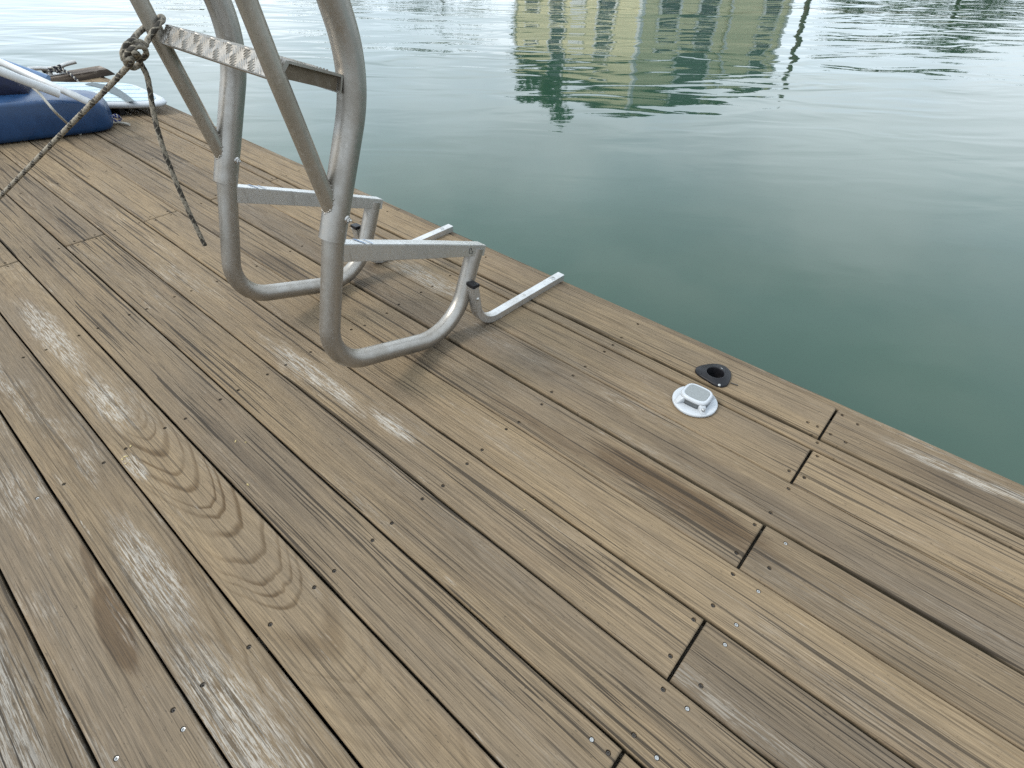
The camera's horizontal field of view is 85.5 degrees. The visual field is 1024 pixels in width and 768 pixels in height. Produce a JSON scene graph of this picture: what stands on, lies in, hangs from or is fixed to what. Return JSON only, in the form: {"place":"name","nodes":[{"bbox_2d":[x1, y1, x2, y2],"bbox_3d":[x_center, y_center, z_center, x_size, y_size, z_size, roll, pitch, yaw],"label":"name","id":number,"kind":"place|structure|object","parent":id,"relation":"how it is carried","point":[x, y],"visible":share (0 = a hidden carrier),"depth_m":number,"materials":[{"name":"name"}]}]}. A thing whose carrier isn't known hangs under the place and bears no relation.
{"place":"outdoors","nodes":[
{"label":"outdoors","id":0,"kind":"place"},
{"bbox_2d":[0,0,1023,485],"bbox_3d":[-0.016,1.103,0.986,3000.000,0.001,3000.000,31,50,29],"label":"water","id":1,"kind":"structure","parent":0,"point":[824,198],"depth_m":4.20,"materials":[{"name":"teal liquid"}]},
{"bbox_2d":[0,77,1023,767],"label":"dock","id":2,"kind":"object","parent":1,"relation":"on","point":[374,567],"visible":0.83,"depth_m":1.20,"materials":[{"name":"brown wood"}]},
{"bbox_2d":[0,76,130,143],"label":"kayak","id":3,"kind":"object","parent":2,"relation":"on","point":[27,113],"visible":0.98,"depth_m":2.91,"materials":[{"name":"blue plastic"}]},
{"bbox_2d":[1,58,50,80],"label":"tube","id":4,"kind":"object","parent":3,"relation":"on","point":[45,76],"visible":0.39,"depth_m":3.10,"materials":[{"name":"blue plastic"}]},
{"bbox_2d":[0,66,81,134],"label":"cord","id":5,"kind":"object","parent":3,"relation":"on","point":[51,107],"visible":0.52,"depth_m":2.76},
{"bbox_2d":[0,58,90,103],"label":"pipe","id":6,"kind":"object","parent":3,"relation":"on","point":[35,77],"visible":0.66,"depth_m":2.86,"materials":[{"name":"white plastic"}]},
{"bbox_2d":[0,67,59,97],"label":"pipe","id":7,"kind":"object","parent":6,"relation":"on","point":[27,81],"visible":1,"depth_m":2.72,"materials":[{"name":"white plastic"}]},
{"bbox_2d":[50,66,114,81],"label":"timber curb","id":8,"kind":"structure","parent":2,"relation":"on","point":[89,73],"depth_m":3.88,"materials":[{"name":"brown wood"}]},
{"bbox_2d":[27,60,76,75],"bbox_3d":[-3.129,-2.151,3.786,0.050,0.073,0.292,31,50,29],"label":"cleat","id":9,"kind":"object","parent":8,"relation":"on","point":[63,65],"visible":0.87,"depth_m":3.78,"materials":[{"name":"metal"}]},
{"bbox_2d":[42,64,79,81],"bbox_3d":[-3.055,-2.092,3.760,0.259,0.104,0.149,31,50,29],"label":"mooring line","id":10,"kind":"object","parent":9,"relation":"attached to","point":[58,68],"visible":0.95,"depth_m":3.78,"materials":[{"name":"black fabric"}]},
{"bbox_2d":[54,82,166,114],"bbox_3d":[-2.693,-1.767,3.412,1.296,0.086,0.459,5,42,5],"label":"paddleboard","id":11,"kind":"object","parent":2,"relation":"on","point":[118,97],"visible":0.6,"depth_m":3.33,"materials":[{"name":"white plastic"}]},
{"bbox_2d":[130,0,485,367],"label":"boarding ladder","id":12,"kind":"object","parent":2,"relation":"on","point":[333,197],"visible":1,"depth_m":1.27,"materials":[{"name":"metal"}]},
{"bbox_2d":[0,14,206,245],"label":"rope","id":13,"kind":"object","parent":12,"relation":"attached to","point":[129,54],"visible":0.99,"depth_m":1.27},
{"bbox_2d":[350,223,452,262],"bbox_3d":[-0.393,-0.577,2.057,0.035,0.170,0.435,32,51,30],"label":"dock bracket","id":14,"kind":"object","parent":2,"relation":"attached to","point":[433,234],"visible":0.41,"depth_m":2.15,"materials":[{"name":"metal"}]},
{"bbox_2d":[466,272,563,322],"bbox_3d":[0.026,-0.330,1.788,0.035,0.170,0.435,32,51,30],"label":"dock bracket","id":15,"kind":"object","parent":2,"relation":"attached to","point":[511,305],"visible":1,"depth_m":1.79,"materials":[{"name":"metal"}]},
{"bbox_2d":[672,383,717,417],"bbox_3d":[0.493,0.036,1.486,0.120,0.035,0.120,29,49,28],"label":"dock light","id":16,"kind":"object","parent":2,"relation":"on","point":[694,400],"visible":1,"depth_m":1.47,"materials":[{"name":"white plastic"}]},
{"bbox_2d":[695,364,737,387],"bbox_3d":[0.578,0.006,1.604,0.099,0.096,0.098,-6,42,-7],"label":"deck socket","id":17,"kind":"object","parent":2,"relation":"in","point":[717,375],"visible":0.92,"depth_m":1.58,"materials":[{"name":"black plastic"}]}
]}

